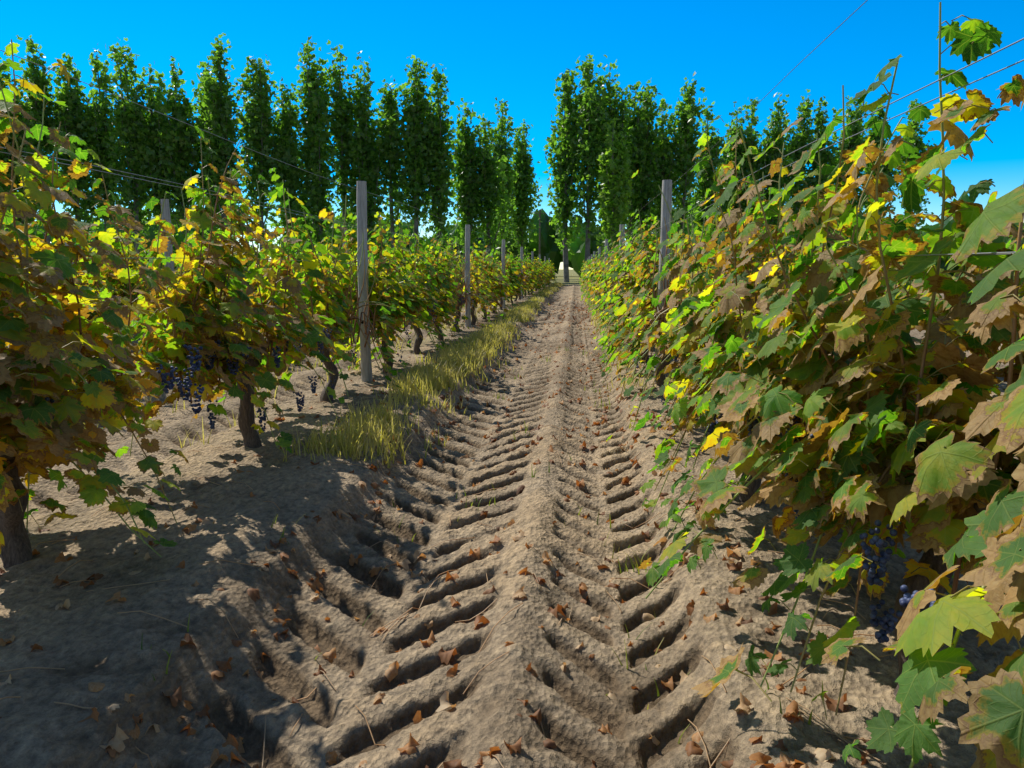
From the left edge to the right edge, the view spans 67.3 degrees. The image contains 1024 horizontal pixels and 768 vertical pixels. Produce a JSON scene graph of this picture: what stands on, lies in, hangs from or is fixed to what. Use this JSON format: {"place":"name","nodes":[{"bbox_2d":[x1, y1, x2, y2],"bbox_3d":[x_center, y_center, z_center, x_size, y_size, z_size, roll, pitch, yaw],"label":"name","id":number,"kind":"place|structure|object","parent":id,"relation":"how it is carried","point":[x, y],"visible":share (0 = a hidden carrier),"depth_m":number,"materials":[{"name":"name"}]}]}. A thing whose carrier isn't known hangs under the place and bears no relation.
{"place":"outdoors","nodes":[
{"label":"outdoors","id":0,"kind":"place"},
{"bbox_2d":[0,269,1023,767],"bbox_3d":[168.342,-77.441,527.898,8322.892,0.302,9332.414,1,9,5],"label":"ground","id":1,"kind":"structure","parent":0,"point":[92,635],"depth_m":2.85,"materials":[{"name":"soil"}]},
{"bbox_2d":[0,64,38,232],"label":"poplar","id":2,"kind":"object","parent":1,"relation":"on","point":[4,157],"visible":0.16,"depth_m":68.65,"materials":[{"name":"green plant"}]},
{"bbox_2d":[7,34,59,243],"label":"poplar","id":3,"kind":"object","parent":1,"relation":"on","point":[33,74],"visible":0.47,"depth_m":67.84,"materials":[{"name":"green plant"}]},
{"bbox_2d":[35,52,105,260],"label":"poplar","id":4,"kind":"object","parent":1,"relation":"on","point":[70,96],"visible":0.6,"depth_m":69.44,"materials":[{"name":"green plant"}]},
{"bbox_2d":[76,44,124,231],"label":"poplar","id":5,"kind":"object","parent":1,"relation":"on","point":[99,127],"visible":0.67,"depth_m":69.97,"materials":[{"name":"green plant"}]},
{"bbox_2d":[104,37,155,257],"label":"poplar","id":6,"kind":"object","parent":1,"relation":"on","point":[125,110],"visible":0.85,"depth_m":69.05,"materials":[{"name":"green plant"}]},
{"bbox_2d":[128,61,180,252],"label":"poplar","id":7,"kind":"object","parent":1,"relation":"on","point":[154,103],"visible":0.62,"depth_m":69.52,"materials":[{"name":"green plant"}]},
{"bbox_2d":[149,56,203,243],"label":"poplar","id":8,"kind":"object","parent":1,"relation":"on","point":[181,156],"visible":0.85,"depth_m":69.34,"materials":[{"name":"green plant"}]},
{"bbox_2d":[55,245,335,280],"bbox_3d":[-8.241,-5.152,35.710,1.456,2.117,55.979,1,9,5],"label":"vine row","id":9,"kind":"object","parent":1,"relation":"on","point":[105,278],"depth_m":18.67,"materials":[{"name":"green plant"}]},
{"bbox_2d":[190,56,221,238],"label":"poplar","id":10,"kind":"object","parent":1,"relation":"on","point":[199,107],"visible":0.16,"depth_m":70.43,"materials":[{"name":"green plant"}]},
{"bbox_2d":[195,32,241,230],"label":"poplar","id":11,"kind":"object","parent":1,"relation":"on","point":[219,109],"visible":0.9,"depth_m":68.48,"materials":[{"name":"green plant"}]},
{"bbox_2d":[4,229,459,327],"bbox_3d":[-5.363,-4.887,34.068,1.449,2.122,58.968,1,9,5],"label":"vine row","id":12,"kind":"object","parent":1,"relation":"on","point":[101,283],"visible":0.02,"depth_m":13.54,"materials":[{"name":"green plant"}]},
{"bbox_2d":[0,199,501,360],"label":"vine row","id":13,"kind":"object","parent":1,"relation":"on","point":[122,291],"visible":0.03,"depth_m":8.94,"materials":[{"name":"green plant"}]},
{"bbox_2d":[230,54,290,249],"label":"poplar","id":14,"kind":"object","parent":1,"relation":"on","point":[257,129],"visible":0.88,"depth_m":69.94,"materials":[{"name":"green plant"}]},
{"bbox_2d":[0,39,557,567],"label":"vine row","id":15,"kind":"object","parent":1,"relation":"on","point":[62,349],"visible":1,"depth_m":4.04,"materials":[{"name":"green plant"}]},
{"bbox_2d":[268,77,309,252],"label":"poplar","id":16,"kind":"object","parent":1,"relation":"on","point":[288,144],"visible":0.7,"depth_m":71.18,"materials":[{"name":"green plant"}]},
{"bbox_2d":[286,36,338,260],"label":"poplar","id":17,"kind":"object","parent":1,"relation":"on","point":[316,133],"visible":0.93,"depth_m":71.36,"materials":[{"name":"green plant"}]},
{"bbox_2d":[323,40,360,233],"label":"poplar","id":18,"kind":"object","parent":1,"relation":"on","point":[340,128],"visible":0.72,"depth_m":72.19,"materials":[{"name":"green plant"}]},
{"bbox_2d":[341,51,391,258],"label":"poplar","id":19,"kind":"object","parent":1,"relation":"on","point":[363,151],"visible":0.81,"depth_m":71.97,"materials":[{"name":"green plant"}]},
{"bbox_2d":[375,79,412,259],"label":"poplar","id":20,"kind":"object","parent":1,"relation":"on","point":[389,109],"visible":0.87,"depth_m":72.92,"materials":[{"name":"green plant"}]},
{"bbox_2d":[393,55,434,250],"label":"poplar","id":21,"kind":"object","parent":1,"relation":"on","point":[415,104],"visible":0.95,"depth_m":71.93,"materials":[{"name":"green plant"}]},
{"bbox_2d":[418,63,461,258],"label":"poplar","id":22,"kind":"object","parent":1,"relation":"on","point":[439,183],"visible":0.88,"depth_m":72.84,"materials":[{"name":"green plant"}]},
{"bbox_2d":[84,282,823,743],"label":"grass tufts","id":23,"kind":"object","parent":1,"relation":"on","point":[458,360],"visible":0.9,"depth_m":6.99,"materials":[{"name":"green plant"}]},
{"bbox_2d":[0,294,931,767],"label":"leaf litter","id":24,"kind":"object","parent":1,"relation":"on","point":[390,674],"visible":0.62,"depth_m":2.75,"materials":[{"name":"brown plant"}]},
{"bbox_2d":[449,98,489,260],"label":"poplar","id":25,"kind":"object","parent":1,"relation":"on","point":[466,198],"visible":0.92,"depth_m":75.15,"materials":[{"name":"green plant"}]},
{"bbox_2d":[464,114,516,260],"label":"poplar","id":26,"kind":"object","parent":1,"relation":"on","point":[489,165],"visible":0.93,"depth_m":75.65,"materials":[{"name":"green plant"}]},
{"bbox_2d":[485,97,518,255],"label":"poplar","id":27,"kind":"object","parent":1,"relation":"on","point":[504,148],"visible":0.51,"depth_m":87.66,"materials":[{"name":"green plant"}]},
{"bbox_2d":[5,190,1023,275],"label":"distant tree belt","id":28,"kind":"object","parent":1,"relation":"on","point":[551,250],"visible":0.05,"depth_m":128.52,"materials":[{"name":"green plant"}]},
{"bbox_2d":[507,119,542,258],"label":"poplar","id":29,"kind":"object","parent":1,"relation":"on","point":[521,162],"visible":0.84,"depth_m":98.25,"materials":[{"name":"green plant"}]},
{"bbox_2d":[534,210,545,253],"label":"utility pole","id":30,"kind":"object","parent":1,"relation":"on","point":[539,213],"visible":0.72,"depth_m":107.97,"materials":[{"name":"brown wood"}]},
{"bbox_2d":[540,68,582,281],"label":"poplar","id":31,"kind":"object","parent":1,"relation":"on","point":[562,180],"visible":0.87,"depth_m":73.22,"materials":[{"name":"green plant"}]},
{"bbox_2d":[566,54,610,261],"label":"poplar","id":32,"kind":"object","parent":1,"relation":"on","point":[591,102],"visible":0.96,"depth_m":71.00,"materials":[{"name":"green plant"}]},
{"bbox_2d":[592,54,633,256],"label":"poplar","id":33,"kind":"object","parent":1,"relation":"on","point":[616,106],"visible":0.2,"depth_m":72.11,"materials":[{"name":"green plant"}]},
{"bbox_2d":[593,117,634,252],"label":"poplar","id":34,"kind":"object","parent":1,"relation":"on","point":[616,190],"visible":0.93,"depth_m":68.69,"materials":[{"name":"green plant"}]},
{"bbox_2d":[621,81,654,251],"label":"poplar","id":35,"kind":"object","parent":1,"relation":"on","point":[637,152],"visible":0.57,"depth_m":74.56,"materials":[{"name":"green plant"}]},
{"bbox_2d":[630,79,672,244],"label":"poplar","id":36,"kind":"object","parent":1,"relation":"on","point":[652,153],"visible":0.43,"depth_m":75.43,"materials":[{"name":"green plant"}]},
{"bbox_2d":[648,98,685,245],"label":"poplar","id":37,"kind":"object","parent":1,"relation":"on","point":[666,152],"visible":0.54,"depth_m":76.48,"materials":[{"name":"green plant"}]},
{"bbox_2d":[667,72,710,241],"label":"poplar","id":38,"kind":"object","parent":1,"relation":"on","point":[686,133],"visible":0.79,"depth_m":76.39,"materials":[{"name":"green plant"}]},
{"bbox_2d":[684,97,731,250],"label":"poplar","id":39,"kind":"object","parent":1,"relation":"on","point":[705,181],"visible":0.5,"depth_m":78.58,"materials":[{"name":"green plant"}]},
{"bbox_2d":[717,101,752,248],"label":"poplar","id":40,"kind":"object","parent":1,"relation":"on","point":[732,132],"visible":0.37,"depth_m":79.69,"materials":[{"name":"green plant"}]},
{"bbox_2d":[734,97,768,211],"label":"poplar","id":41,"kind":"object","parent":1,"relation":"on","point":[757,164],"visible":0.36,"depth_m":79.75,"materials":[{"name":"green plant"}]},
{"bbox_2d":[759,93,795,246],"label":"poplar","id":42,"kind":"object","parent":1,"relation":"on","point":[772,135],"visible":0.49,"depth_m":79.91,"materials":[{"name":"green plant"}]},
{"bbox_2d":[781,89,819,252],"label":"poplar","id":43,"kind":"object","parent":1,"relation":"on","point":[802,138],"visible":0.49,"depth_m":80.67,"materials":[{"name":"green plant"}]},
{"bbox_2d":[579,0,1023,767],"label":"vine row","id":44,"kind":"object","parent":1,"relation":"on","point":[875,426],"visible":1,"depth_m":1.93,"materials":[{"name":"green plant"}]},
{"bbox_2d":[798,95,841,253],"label":"poplar","id":45,"kind":"object","parent":1,"relation":"on","point":[826,155],"visible":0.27,"depth_m":80.32,"materials":[{"name":"green plant"}]},
{"bbox_2d":[626,204,1023,369],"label":"vine row","id":46,"kind":"object","parent":1,"relation":"on","point":[911,288],"depth_m":7.95,"materials":[{"name":"green plant"}]},
{"bbox_2d":[830,96,868,247],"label":"poplar","id":47,"kind":"object","parent":1,"relation":"on","point":[853,142],"visible":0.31,"depth_m":80.73,"materials":[{"name":"green plant"}]},
{"bbox_2d":[861,92,901,236],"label":"poplar","id":48,"kind":"object","parent":1,"relation":"on","point":[877,139],"visible":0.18,"depth_m":81.77,"materials":[{"name":"green plant"}]},
{"bbox_2d":[893,99,936,237],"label":"poplar","id":49,"kind":"object","parent":1,"relation":"on","point":[917,142],"visible":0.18,"depth_m":81.46,"materials":[{"name":"green plant"}]},
{"bbox_2d":[0,0,1023,268],"label":"sky","id":50,"kind":"structure","parent":0,"point":[514,52],"materials":[{"name":"blue"}]}
]}

